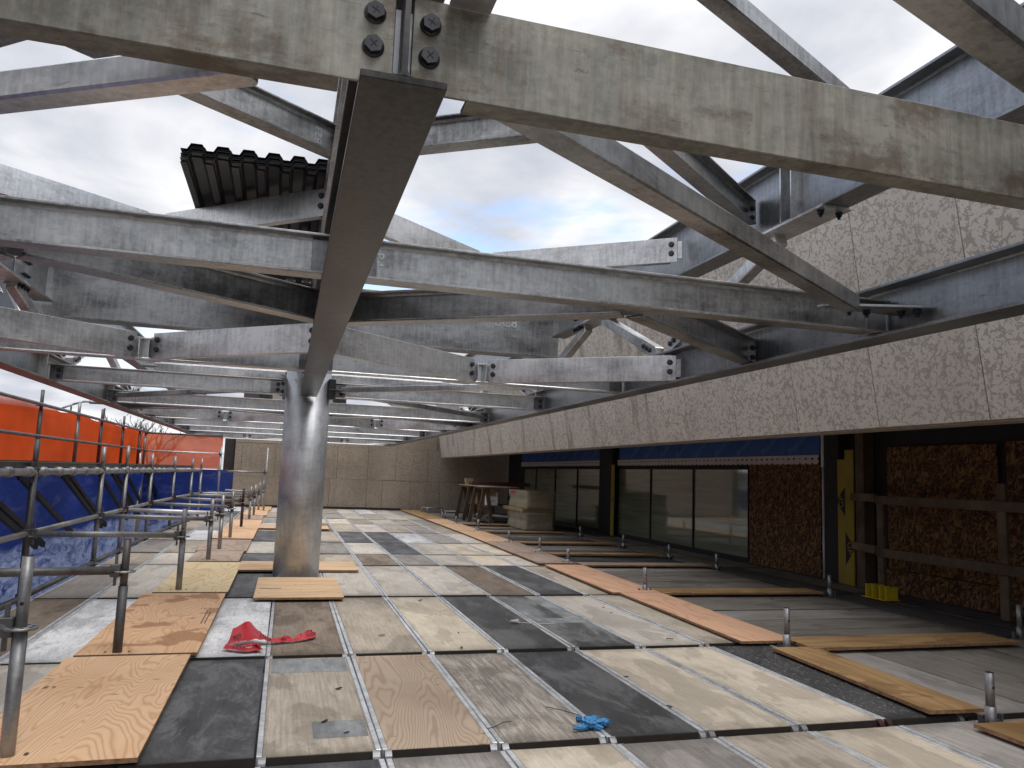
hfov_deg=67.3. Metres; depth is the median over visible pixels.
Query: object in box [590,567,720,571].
deck panel
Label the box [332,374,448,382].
steel beam
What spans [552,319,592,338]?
steel beam
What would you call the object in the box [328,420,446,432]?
steel beam
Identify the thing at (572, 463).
perforated flashing
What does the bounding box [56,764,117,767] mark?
deck panel
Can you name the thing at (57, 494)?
tarpaulin
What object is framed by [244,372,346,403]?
office block
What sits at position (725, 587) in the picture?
deck panel
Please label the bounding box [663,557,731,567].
deck panel
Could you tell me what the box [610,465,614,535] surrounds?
sheathing strip
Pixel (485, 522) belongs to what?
deck panel
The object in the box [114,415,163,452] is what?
bare tree
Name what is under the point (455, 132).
steel beam
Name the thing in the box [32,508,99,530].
scaffold ledger
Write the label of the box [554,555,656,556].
deck panel
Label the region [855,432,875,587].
timber stud
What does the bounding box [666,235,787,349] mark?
square tube brace
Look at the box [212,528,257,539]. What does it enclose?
plywood sheet
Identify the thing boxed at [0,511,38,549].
raking brace
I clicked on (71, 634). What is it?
deck panel
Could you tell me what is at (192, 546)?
deck panel
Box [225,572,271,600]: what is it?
deck panel
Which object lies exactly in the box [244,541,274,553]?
deck panel
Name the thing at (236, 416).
steel channel
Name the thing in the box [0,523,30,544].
scaffold ledger
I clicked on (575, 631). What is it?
deck panel
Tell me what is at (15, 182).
steel channel
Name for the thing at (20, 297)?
square tube brace
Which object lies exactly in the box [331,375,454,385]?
square tube brace
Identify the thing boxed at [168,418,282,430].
steel beam
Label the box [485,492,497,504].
open carton
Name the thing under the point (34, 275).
steel beam
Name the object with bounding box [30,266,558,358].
steel beam
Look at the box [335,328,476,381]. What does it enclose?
steel channel
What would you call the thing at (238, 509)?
deck panel
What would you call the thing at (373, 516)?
deck panel
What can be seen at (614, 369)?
steel channel
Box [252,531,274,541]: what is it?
deck panel
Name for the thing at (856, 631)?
deck panel
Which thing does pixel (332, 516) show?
deck panel
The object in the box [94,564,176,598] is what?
deck panel
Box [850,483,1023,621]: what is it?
timber guardrail
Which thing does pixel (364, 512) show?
deck panel
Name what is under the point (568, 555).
scaffold post
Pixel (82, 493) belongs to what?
raking brace
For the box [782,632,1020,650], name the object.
plywood sheet
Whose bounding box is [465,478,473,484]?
timber block
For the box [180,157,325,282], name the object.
corrugated deck sheet
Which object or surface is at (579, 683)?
deck panel
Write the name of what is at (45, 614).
deck panel
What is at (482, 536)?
plywood sheet
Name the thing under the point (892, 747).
deck panel
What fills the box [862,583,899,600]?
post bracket
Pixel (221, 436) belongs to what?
scaffold ledger
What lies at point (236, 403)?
steel beam
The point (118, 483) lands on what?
raking brace
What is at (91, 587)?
deck panel
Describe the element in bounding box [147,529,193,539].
deck panel
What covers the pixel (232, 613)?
deck panel
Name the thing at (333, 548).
deck panel
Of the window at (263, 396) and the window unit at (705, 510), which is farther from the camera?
the window at (263, 396)
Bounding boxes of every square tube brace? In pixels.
[0,56,257,113]
[4,281,65,359]
[65,355,83,364]
[106,358,130,390]
[106,387,279,397]
[130,386,141,390]
[139,362,286,378]
[328,384,550,392]
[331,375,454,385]
[375,401,488,418]
[459,406,468,410]
[469,391,488,410]
[497,120,859,312]
[520,390,532,394]
[534,326,592,391]
[601,319,663,355]
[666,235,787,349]
[697,0,848,87]
[893,0,1023,92]
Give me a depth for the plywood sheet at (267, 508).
20.35 m
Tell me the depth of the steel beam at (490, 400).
8.47 m
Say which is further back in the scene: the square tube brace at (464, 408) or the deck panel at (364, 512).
the deck panel at (364, 512)
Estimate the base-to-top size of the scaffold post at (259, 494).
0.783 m
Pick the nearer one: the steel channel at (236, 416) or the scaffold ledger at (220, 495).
the steel channel at (236, 416)
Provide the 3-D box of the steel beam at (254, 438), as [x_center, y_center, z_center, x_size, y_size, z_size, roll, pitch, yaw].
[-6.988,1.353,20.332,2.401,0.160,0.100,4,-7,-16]
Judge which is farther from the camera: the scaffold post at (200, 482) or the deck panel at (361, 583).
the scaffold post at (200, 482)
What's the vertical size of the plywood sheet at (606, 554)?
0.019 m
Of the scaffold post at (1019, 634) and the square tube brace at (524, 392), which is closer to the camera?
the scaffold post at (1019, 634)
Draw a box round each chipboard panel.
[749,464,822,577]
[886,443,1000,613]
[1006,441,1023,618]
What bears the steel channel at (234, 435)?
attached to the steel beam at (34, 366)
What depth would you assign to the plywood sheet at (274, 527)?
14.04 m
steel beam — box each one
[0,36,25,47]
[0,195,329,278]
[0,246,15,260]
[0,254,28,282]
[0,337,307,371]
[0,351,194,433]
[13,256,53,301]
[15,248,318,322]
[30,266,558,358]
[49,363,282,394]
[65,46,335,159]
[92,323,206,394]
[108,389,284,411]
[124,403,208,408]
[148,411,282,423]
[153,361,286,371]
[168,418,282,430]
[184,426,282,434]
[189,431,240,433]
[210,408,283,415]
[223,437,281,440]
[230,434,281,439]
[241,433,281,436]
[300,0,446,396]
[311,79,347,287]
[327,355,621,393]
[327,442,386,445]
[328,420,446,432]
[328,427,424,436]
[328,433,407,440]
[329,403,488,422]
[329,415,394,418]
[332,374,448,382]
[335,383,544,410]
[337,439,390,444]
[347,289,625,325]
[360,439,401,442]
[365,241,890,335]
[386,240,1023,446]
[388,354,522,407]
[399,419,470,426]
[420,113,535,154]
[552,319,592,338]
[576,2,1023,324]
[625,311,755,364]
[643,145,755,224]
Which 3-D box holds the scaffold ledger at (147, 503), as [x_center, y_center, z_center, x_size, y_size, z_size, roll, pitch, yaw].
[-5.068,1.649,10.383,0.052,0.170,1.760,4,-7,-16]
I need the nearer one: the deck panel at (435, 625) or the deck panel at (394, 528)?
the deck panel at (435, 625)
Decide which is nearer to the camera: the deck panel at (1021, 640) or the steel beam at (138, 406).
the deck panel at (1021, 640)
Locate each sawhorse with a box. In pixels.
[454,485,476,520]
[467,486,492,523]
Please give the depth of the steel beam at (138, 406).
10.65 m
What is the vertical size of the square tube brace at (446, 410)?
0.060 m
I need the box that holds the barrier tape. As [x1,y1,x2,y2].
[223,621,315,651]
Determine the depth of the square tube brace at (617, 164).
2.31 m
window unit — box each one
[523,468,598,530]
[617,468,748,560]
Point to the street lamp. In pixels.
(89, 402)
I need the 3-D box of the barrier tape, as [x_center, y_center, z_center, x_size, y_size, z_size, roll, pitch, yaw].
[-1.551,1.579,4.888,0.352,0.110,0.666,-1,-8,26]
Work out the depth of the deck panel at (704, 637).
6.12 m
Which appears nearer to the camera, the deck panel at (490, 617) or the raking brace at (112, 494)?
the deck panel at (490, 617)
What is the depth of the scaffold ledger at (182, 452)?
16.83 m
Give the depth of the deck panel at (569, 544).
13.02 m
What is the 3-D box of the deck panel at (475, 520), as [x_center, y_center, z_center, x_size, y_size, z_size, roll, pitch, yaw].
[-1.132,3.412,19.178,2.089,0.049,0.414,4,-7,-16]
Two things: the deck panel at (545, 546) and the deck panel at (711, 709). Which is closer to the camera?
the deck panel at (711, 709)
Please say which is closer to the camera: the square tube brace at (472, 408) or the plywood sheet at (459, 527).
the square tube brace at (472, 408)
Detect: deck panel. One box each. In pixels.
[0,599,90,659]
[0,599,136,664]
[0,664,58,714]
[33,564,140,599]
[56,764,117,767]
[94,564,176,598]
[101,553,158,564]
[117,659,264,767]
[131,540,178,552]
[144,552,194,564]
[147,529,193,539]
[162,540,204,552]
[172,521,205,529]
[185,530,218,540]
[189,598,270,662]
[196,522,228,529]
[213,516,235,521]
[224,507,245,510]
[224,511,240,516]
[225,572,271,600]
[239,553,273,561]
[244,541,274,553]
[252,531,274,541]
[255,657,380,766]
[255,758,386,767]
[257,522,275,530]
[262,517,275,522]
[263,512,276,517]
[266,599,347,658]
[319,554,359,565]
[320,542,351,554]
[321,524,334,531]
[321,532,342,541]
[321,565,383,597]
[322,513,345,518]
[323,509,338,512]
[326,519,351,523]
[330,524,361,531]
[330,597,426,659]
[335,509,357,513]
[336,532,373,542]
[341,514,365,518]
[344,543,387,554]
[347,519,374,523]
[351,654,497,762]
[352,509,375,513]
[353,524,388,532]
[353,554,400,565]
[360,514,387,519]
[362,566,436,597]
[363,532,404,542]
[368,519,397,524]
[370,510,395,514]
[376,524,413,532]
[376,543,423,554]
[378,514,407,519]
[386,510,411,514]
[386,597,501,654]
[386,751,516,767]
[389,554,440,565]
[390,520,418,524]
[390,533,433,542]
[398,515,427,520]
[401,525,439,533]
[403,566,487,596]
[407,543,457,554]
[410,520,440,525]
[416,533,463,543]
[422,525,461,533]
[426,555,478,565]
[431,653,605,751]
[438,544,490,555]
[440,596,571,652]
[441,533,486,543]
[443,566,536,595]
[448,519,505,520]
[451,520,506,522]
[457,522,506,523]
[460,555,516,565]
[466,525,508,526]
[467,544,516,555]
[469,526,516,528]
[475,528,520,529]
[481,566,584,595]
[491,533,568,535]
[491,596,639,650]
[493,530,524,530]
[494,555,549,565]
[497,535,576,537]
[503,537,585,539]
[506,651,706,743]
[506,743,642,767]
[511,539,594,541]
[520,566,619,595]
[524,544,611,545]
[527,545,618,547]
[533,547,631,550]
[541,596,702,648]
[542,550,639,552]
[550,561,700,567]
[552,528,589,536]
[554,524,571,527]
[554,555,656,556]
[559,528,614,536]
[560,557,677,561]
[574,536,635,546]
[578,648,798,737]
[589,595,763,646]
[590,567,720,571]
[595,536,657,545]
[602,571,738,575]
[616,546,685,557]
[616,576,762,581]
[616,738,763,767]
[633,582,782,586]
[640,546,712,556]
[646,646,885,731]
[647,587,812,594]
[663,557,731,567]
[673,595,842,601]
[690,601,876,610]
[692,557,760,566]
[707,567,853,594]
[711,645,964,726]
[715,609,908,619]
[716,731,882,767]
[737,567,864,593]
[741,617,950,629]
[764,626,972,644]
[773,644,1023,720]
[811,726,995,767]
[821,594,1015,638]
[857,593,1023,628]
[858,648,1023,702]
[897,720,1023,767]
[919,646,1023,677]
[975,642,1023,658]
[1004,718,1023,720]
[1008,638,1023,642]
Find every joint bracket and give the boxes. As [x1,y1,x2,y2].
[137,337,150,357]
[474,364,486,381]
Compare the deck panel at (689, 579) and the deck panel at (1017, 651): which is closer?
the deck panel at (1017, 651)
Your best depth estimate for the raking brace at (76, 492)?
10.52 m
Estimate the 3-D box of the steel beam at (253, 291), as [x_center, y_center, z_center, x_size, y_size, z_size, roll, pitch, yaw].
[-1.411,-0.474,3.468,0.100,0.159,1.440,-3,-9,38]
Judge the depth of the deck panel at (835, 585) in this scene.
9.36 m
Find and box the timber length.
[471,481,530,486]
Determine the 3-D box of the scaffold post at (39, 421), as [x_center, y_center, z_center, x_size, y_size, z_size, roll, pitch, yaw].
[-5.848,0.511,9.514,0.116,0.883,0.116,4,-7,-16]
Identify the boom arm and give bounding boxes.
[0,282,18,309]
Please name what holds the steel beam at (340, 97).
attached to the steel beam at (81, 297)
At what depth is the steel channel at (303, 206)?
5.27 m
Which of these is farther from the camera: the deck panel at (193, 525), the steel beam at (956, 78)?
the deck panel at (193, 525)
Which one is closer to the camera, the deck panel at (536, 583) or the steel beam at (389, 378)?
the deck panel at (536, 583)
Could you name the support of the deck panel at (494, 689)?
on the scaffold ledger
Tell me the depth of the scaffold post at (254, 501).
17.42 m
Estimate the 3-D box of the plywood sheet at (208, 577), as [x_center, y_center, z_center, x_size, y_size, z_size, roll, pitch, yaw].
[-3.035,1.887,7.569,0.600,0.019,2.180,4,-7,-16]
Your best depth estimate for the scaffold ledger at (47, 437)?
10.24 m
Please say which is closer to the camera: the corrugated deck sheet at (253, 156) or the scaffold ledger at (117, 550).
the corrugated deck sheet at (253, 156)
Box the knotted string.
[510,619,549,623]
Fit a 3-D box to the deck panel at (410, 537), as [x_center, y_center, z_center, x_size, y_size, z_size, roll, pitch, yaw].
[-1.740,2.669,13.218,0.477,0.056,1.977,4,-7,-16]
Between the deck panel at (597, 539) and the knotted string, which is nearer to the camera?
the knotted string
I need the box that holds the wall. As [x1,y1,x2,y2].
[223,437,508,520]
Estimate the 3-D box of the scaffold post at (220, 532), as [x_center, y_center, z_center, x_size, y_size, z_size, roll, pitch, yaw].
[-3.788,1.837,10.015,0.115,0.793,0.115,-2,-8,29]
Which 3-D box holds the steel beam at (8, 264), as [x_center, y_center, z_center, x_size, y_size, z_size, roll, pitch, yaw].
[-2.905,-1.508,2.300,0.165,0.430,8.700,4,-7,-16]
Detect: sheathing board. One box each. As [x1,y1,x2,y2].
[837,459,845,583]
[844,450,855,585]
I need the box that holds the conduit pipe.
[821,435,825,578]
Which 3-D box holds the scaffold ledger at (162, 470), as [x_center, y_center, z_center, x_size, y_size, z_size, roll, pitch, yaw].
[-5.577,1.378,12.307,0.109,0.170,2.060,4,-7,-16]
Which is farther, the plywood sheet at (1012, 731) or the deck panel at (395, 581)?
the deck panel at (395, 581)
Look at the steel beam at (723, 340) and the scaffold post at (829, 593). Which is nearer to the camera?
the steel beam at (723, 340)
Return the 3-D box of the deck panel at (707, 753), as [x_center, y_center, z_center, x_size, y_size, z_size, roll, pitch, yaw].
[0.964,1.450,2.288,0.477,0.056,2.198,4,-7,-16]
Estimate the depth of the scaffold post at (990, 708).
3.72 m
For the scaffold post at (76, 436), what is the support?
on the platform
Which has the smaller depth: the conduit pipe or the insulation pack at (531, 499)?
the conduit pipe
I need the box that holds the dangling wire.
[126,388,138,415]
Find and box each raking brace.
[0,500,45,546]
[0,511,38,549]
[16,476,73,530]
[60,475,102,527]
[67,475,106,526]
[97,474,127,519]
[111,473,137,514]
[116,473,139,514]
[128,474,145,513]
[144,472,156,497]
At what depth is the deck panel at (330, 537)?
12.65 m
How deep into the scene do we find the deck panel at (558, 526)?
17.84 m
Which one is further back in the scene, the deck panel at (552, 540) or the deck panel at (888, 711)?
the deck panel at (552, 540)
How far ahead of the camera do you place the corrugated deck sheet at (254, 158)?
4.84 m
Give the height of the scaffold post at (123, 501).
1.373 m
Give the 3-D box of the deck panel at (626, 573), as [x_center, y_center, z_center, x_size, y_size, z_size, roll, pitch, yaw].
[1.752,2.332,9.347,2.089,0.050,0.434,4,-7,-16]
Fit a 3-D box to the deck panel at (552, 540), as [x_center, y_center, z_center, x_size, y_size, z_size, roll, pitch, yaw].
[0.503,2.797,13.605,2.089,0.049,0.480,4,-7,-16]
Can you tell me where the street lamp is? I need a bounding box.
[61,401,102,407]
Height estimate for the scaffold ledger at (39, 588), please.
0.170 m
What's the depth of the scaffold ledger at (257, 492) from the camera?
19.32 m
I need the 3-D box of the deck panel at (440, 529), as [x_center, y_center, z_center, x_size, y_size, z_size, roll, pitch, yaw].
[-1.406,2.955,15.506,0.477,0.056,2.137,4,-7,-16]
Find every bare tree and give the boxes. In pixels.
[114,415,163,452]
[134,425,180,545]
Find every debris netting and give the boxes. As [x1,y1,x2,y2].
[0,395,141,463]
[140,433,223,468]
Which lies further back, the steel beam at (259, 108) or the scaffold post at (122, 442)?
the scaffold post at (122, 442)
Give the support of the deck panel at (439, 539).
on the scaffold ledger
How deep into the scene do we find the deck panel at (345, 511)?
20.89 m
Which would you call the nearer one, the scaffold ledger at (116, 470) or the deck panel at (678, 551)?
the scaffold ledger at (116, 470)
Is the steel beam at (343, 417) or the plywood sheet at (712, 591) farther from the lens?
the steel beam at (343, 417)
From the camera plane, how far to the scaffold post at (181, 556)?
6.64 m
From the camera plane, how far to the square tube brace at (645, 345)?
6.55 m
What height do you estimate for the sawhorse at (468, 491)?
0.847 m
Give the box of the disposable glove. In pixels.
[572,715,609,730]
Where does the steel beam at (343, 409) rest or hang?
attached to the steel beam at (985, 287)
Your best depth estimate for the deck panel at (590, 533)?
16.21 m
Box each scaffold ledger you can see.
[0,391,148,432]
[0,429,146,450]
[0,461,36,482]
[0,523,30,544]
[0,555,120,585]
[0,593,17,610]
[0,603,14,651]
[30,523,180,544]
[31,555,95,595]
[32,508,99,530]
[37,463,104,478]
[95,543,120,565]
[100,508,209,525]
[104,464,128,477]
[105,503,124,513]
[121,538,146,552]
[124,503,220,519]
[125,498,149,507]
[128,464,152,475]
[145,432,222,439]
[145,450,221,454]
[150,498,230,511]
[153,465,175,474]
[154,493,172,502]
[155,522,170,531]
[171,520,188,528]
[173,493,241,503]
[176,466,192,473]
[176,492,190,496]
[191,490,249,500]
[193,466,201,473]
[200,489,253,495]
[205,489,254,498]
[225,489,258,493]
[226,468,265,475]
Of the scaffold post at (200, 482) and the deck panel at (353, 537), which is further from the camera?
the scaffold post at (200, 482)
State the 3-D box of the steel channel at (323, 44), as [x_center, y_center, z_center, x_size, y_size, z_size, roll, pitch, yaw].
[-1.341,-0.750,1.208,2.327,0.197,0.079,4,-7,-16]
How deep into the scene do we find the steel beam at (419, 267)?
3.35 m
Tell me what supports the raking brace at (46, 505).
attached to the platform
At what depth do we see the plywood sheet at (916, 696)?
4.31 m
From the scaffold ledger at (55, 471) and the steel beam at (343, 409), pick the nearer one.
the scaffold ledger at (55, 471)
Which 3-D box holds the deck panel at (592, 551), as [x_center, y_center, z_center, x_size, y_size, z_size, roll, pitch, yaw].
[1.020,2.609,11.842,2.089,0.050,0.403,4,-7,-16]
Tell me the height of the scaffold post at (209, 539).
0.783 m
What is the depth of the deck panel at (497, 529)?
16.23 m
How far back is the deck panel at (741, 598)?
7.63 m
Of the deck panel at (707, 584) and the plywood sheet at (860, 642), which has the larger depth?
the deck panel at (707, 584)
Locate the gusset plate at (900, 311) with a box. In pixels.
[817,304,930,318]
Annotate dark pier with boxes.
[598,448,617,534]
[824,434,846,581]
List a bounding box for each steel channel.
[0,0,401,91]
[0,163,148,212]
[0,307,140,357]
[135,408,222,420]
[150,323,312,359]
[165,188,326,226]
[195,433,245,437]
[227,411,283,420]
[249,434,281,438]
[327,438,342,442]
[328,418,373,428]
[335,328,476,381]
[346,439,396,443]
[378,419,458,429]
[384,214,479,251]
[408,0,1023,209]
[485,355,680,383]
[493,238,681,267]
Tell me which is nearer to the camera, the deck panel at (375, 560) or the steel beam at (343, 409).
the deck panel at (375, 560)
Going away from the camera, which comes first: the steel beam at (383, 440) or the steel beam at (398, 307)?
the steel beam at (398, 307)
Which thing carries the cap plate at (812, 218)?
attached to the steel beam at (956, 78)
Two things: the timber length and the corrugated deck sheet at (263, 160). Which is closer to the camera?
the corrugated deck sheet at (263, 160)
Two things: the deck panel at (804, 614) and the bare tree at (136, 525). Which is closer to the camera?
the deck panel at (804, 614)
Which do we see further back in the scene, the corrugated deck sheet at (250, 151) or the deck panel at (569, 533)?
the deck panel at (569, 533)
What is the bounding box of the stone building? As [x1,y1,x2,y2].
[436,188,1023,720]
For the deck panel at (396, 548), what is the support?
on the scaffold ledger
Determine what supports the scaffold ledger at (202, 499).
attached to the scaffold post at (242, 510)
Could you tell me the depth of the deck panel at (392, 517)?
18.93 m
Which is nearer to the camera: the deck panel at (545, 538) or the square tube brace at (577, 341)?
the square tube brace at (577, 341)
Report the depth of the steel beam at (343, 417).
11.15 m
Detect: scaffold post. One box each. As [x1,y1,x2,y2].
[0,555,38,757]
[15,438,40,606]
[35,390,44,438]
[72,402,81,461]
[90,446,106,566]
[96,409,105,462]
[103,539,135,652]
[116,445,130,554]
[119,416,125,462]
[136,421,141,463]
[142,423,147,463]
[143,453,154,541]
[168,456,176,527]
[170,508,189,589]
[187,458,193,515]
[196,458,202,514]
[202,498,216,559]
[215,447,222,515]
[217,494,225,548]
[228,491,235,537]
[237,488,245,526]
[248,486,252,518]
[252,484,256,514]
[257,482,260,509]
[261,481,264,506]
[263,448,268,510]
[505,530,512,541]
[535,537,543,551]
[562,548,572,564]
[577,526,583,536]
[619,534,627,548]
[638,567,651,589]
[664,544,673,559]
[712,553,721,571]
[777,607,795,646]
[824,574,835,597]
[977,671,1003,722]
[1012,604,1023,638]
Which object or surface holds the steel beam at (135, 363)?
on the cap plate
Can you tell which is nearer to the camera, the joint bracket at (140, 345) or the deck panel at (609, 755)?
the deck panel at (609, 755)
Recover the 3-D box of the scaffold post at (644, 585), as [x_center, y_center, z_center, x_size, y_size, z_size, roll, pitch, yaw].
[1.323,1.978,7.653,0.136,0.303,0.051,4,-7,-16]
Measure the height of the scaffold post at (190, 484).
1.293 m
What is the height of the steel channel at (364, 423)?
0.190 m
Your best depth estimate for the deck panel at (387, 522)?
16.99 m
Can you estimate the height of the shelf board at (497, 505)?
0.425 m
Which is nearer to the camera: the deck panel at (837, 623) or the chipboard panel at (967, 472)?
the deck panel at (837, 623)
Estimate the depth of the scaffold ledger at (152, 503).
11.44 m
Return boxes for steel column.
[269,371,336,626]
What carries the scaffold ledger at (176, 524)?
attached to the scaffold post at (190, 484)
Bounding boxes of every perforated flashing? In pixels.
[521,460,599,466]
[617,455,818,465]
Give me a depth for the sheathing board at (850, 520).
8.97 m
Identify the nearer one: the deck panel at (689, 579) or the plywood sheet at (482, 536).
the deck panel at (689, 579)
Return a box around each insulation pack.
[507,509,554,530]
[508,489,555,509]
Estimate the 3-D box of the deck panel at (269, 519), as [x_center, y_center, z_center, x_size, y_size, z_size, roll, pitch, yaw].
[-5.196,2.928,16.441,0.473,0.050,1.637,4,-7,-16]
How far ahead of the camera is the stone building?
6.39 m
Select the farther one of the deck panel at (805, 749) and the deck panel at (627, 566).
the deck panel at (627, 566)
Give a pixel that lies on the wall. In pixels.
(416, 475)
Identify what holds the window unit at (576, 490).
attached to the stone building
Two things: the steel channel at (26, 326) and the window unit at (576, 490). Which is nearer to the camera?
the steel channel at (26, 326)
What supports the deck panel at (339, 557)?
on the scaffold ledger
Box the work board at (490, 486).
[459,484,518,487]
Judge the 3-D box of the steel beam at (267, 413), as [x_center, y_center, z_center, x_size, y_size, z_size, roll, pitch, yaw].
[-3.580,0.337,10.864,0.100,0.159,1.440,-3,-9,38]
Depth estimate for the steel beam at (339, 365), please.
6.22 m
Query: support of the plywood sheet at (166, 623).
on the deck panel
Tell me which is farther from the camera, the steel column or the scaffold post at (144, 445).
the scaffold post at (144, 445)
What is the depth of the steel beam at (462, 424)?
11.76 m
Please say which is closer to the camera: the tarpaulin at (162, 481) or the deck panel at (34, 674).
the deck panel at (34, 674)
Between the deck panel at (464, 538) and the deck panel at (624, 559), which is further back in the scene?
the deck panel at (464, 538)
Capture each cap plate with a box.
[0,263,30,288]
[574,318,616,329]
[762,203,851,239]
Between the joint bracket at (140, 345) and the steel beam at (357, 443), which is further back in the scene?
the steel beam at (357, 443)
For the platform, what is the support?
attached to the scaffold post at (98, 506)
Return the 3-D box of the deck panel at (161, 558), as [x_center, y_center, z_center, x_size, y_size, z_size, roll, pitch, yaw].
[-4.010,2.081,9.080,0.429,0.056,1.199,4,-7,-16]
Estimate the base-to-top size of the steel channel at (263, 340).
0.190 m
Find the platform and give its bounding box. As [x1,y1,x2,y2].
[0,460,193,467]
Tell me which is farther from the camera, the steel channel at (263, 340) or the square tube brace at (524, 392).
the square tube brace at (524, 392)
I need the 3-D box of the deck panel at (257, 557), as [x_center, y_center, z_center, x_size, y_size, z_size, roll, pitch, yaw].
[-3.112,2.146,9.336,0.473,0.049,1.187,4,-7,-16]
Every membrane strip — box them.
[522,449,599,461]
[619,436,820,459]
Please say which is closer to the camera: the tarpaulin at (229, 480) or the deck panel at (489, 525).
the deck panel at (489, 525)
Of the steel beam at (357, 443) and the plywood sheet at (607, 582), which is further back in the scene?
the steel beam at (357, 443)
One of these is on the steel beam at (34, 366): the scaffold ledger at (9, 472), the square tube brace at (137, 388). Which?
the square tube brace at (137, 388)
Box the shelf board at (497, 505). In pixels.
[469,502,507,523]
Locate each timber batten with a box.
[503,505,525,511]
[521,509,554,512]
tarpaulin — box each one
[0,467,143,614]
[138,469,226,531]
[225,473,232,491]
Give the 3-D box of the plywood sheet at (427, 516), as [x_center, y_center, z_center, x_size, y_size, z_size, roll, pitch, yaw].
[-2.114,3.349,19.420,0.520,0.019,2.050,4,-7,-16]
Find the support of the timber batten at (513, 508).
on the insulation pack at (530, 521)
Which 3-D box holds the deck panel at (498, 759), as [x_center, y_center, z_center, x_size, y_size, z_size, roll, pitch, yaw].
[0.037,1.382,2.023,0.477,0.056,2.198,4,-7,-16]
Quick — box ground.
[133,487,440,767]
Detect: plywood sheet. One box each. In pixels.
[0,654,190,767]
[73,593,225,656]
[152,562,240,593]
[187,551,243,561]
[196,539,251,551]
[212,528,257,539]
[224,519,261,528]
[235,515,263,519]
[237,561,358,571]
[243,510,268,515]
[248,506,271,510]
[253,577,343,599]
[258,525,328,529]
[401,510,428,513]
[412,514,443,518]
[425,519,459,523]
[438,523,480,530]
[457,530,513,541]
[460,523,508,525]
[481,530,564,533]
[485,541,546,553]
[514,541,615,544]
[514,553,575,564]
[545,564,658,593]
[547,552,664,555]
[575,562,710,566]
[620,592,782,643]
[651,588,823,594]
[772,647,983,713]
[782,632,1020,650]
[974,720,1023,745]
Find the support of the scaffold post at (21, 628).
on the deck panel at (105, 766)
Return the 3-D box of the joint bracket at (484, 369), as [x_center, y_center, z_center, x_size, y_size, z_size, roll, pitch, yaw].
[-0.258,-0.090,6.295,0.072,0.136,0.119,4,-7,-16]
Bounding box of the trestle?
[420,507,442,513]
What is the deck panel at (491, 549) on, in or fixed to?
on the scaffold ledger
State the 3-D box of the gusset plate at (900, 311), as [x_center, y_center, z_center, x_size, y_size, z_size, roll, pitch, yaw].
[1.657,-0.344,3.521,0.460,0.055,0.200,4,-7,-16]
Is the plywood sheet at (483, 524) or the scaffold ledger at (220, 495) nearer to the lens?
the scaffold ledger at (220, 495)
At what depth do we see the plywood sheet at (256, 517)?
16.51 m
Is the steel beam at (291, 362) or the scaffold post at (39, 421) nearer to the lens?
the steel beam at (291, 362)
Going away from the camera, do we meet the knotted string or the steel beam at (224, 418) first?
the knotted string
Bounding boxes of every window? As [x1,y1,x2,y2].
[260,394,269,398]
[272,395,281,399]
[335,399,344,403]
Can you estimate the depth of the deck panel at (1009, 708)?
4.45 m
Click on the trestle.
(441, 508)
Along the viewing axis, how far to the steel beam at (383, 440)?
19.10 m
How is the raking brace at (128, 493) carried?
attached to the platform
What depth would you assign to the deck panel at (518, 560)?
10.16 m
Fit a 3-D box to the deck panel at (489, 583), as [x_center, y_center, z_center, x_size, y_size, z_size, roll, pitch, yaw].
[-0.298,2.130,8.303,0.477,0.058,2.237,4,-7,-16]
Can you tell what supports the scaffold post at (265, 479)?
on the plywood sheet at (261, 512)
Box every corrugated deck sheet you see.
[180,143,327,165]
[180,148,326,170]
[180,150,326,171]
[180,152,326,282]
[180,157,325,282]
[181,152,326,281]
[182,146,326,167]
[196,146,327,166]
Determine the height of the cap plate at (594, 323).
0.052 m
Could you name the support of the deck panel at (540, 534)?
on the scaffold ledger
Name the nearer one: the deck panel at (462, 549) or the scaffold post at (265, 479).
the deck panel at (462, 549)
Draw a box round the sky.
[0,0,1023,469]
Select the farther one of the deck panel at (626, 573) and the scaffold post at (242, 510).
the scaffold post at (242, 510)
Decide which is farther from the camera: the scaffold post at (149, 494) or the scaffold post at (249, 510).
the scaffold post at (249, 510)
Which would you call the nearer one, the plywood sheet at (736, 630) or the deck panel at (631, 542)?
the plywood sheet at (736, 630)
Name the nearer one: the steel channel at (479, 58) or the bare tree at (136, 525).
the steel channel at (479, 58)
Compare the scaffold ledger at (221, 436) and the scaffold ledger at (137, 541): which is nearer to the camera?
the scaffold ledger at (137, 541)
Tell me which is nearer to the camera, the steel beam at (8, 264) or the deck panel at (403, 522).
the steel beam at (8, 264)
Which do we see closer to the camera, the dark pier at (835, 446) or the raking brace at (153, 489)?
the dark pier at (835, 446)
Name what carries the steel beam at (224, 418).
attached to the steel beam at (34, 366)
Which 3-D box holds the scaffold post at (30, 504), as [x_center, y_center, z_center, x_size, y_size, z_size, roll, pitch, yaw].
[-3.790,1.089,6.031,0.116,1.323,0.116,4,-7,-16]
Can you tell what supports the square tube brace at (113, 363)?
on the steel beam at (34, 366)
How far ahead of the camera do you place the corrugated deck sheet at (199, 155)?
4.87 m
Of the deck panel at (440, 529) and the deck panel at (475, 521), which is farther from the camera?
the deck panel at (475, 521)
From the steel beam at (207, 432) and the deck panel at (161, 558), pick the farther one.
the steel beam at (207, 432)
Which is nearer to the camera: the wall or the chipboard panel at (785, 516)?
the chipboard panel at (785, 516)
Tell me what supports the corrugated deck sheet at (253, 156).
on the corrugated deck sheet
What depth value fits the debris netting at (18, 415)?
10.51 m
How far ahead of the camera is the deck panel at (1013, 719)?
3.83 m

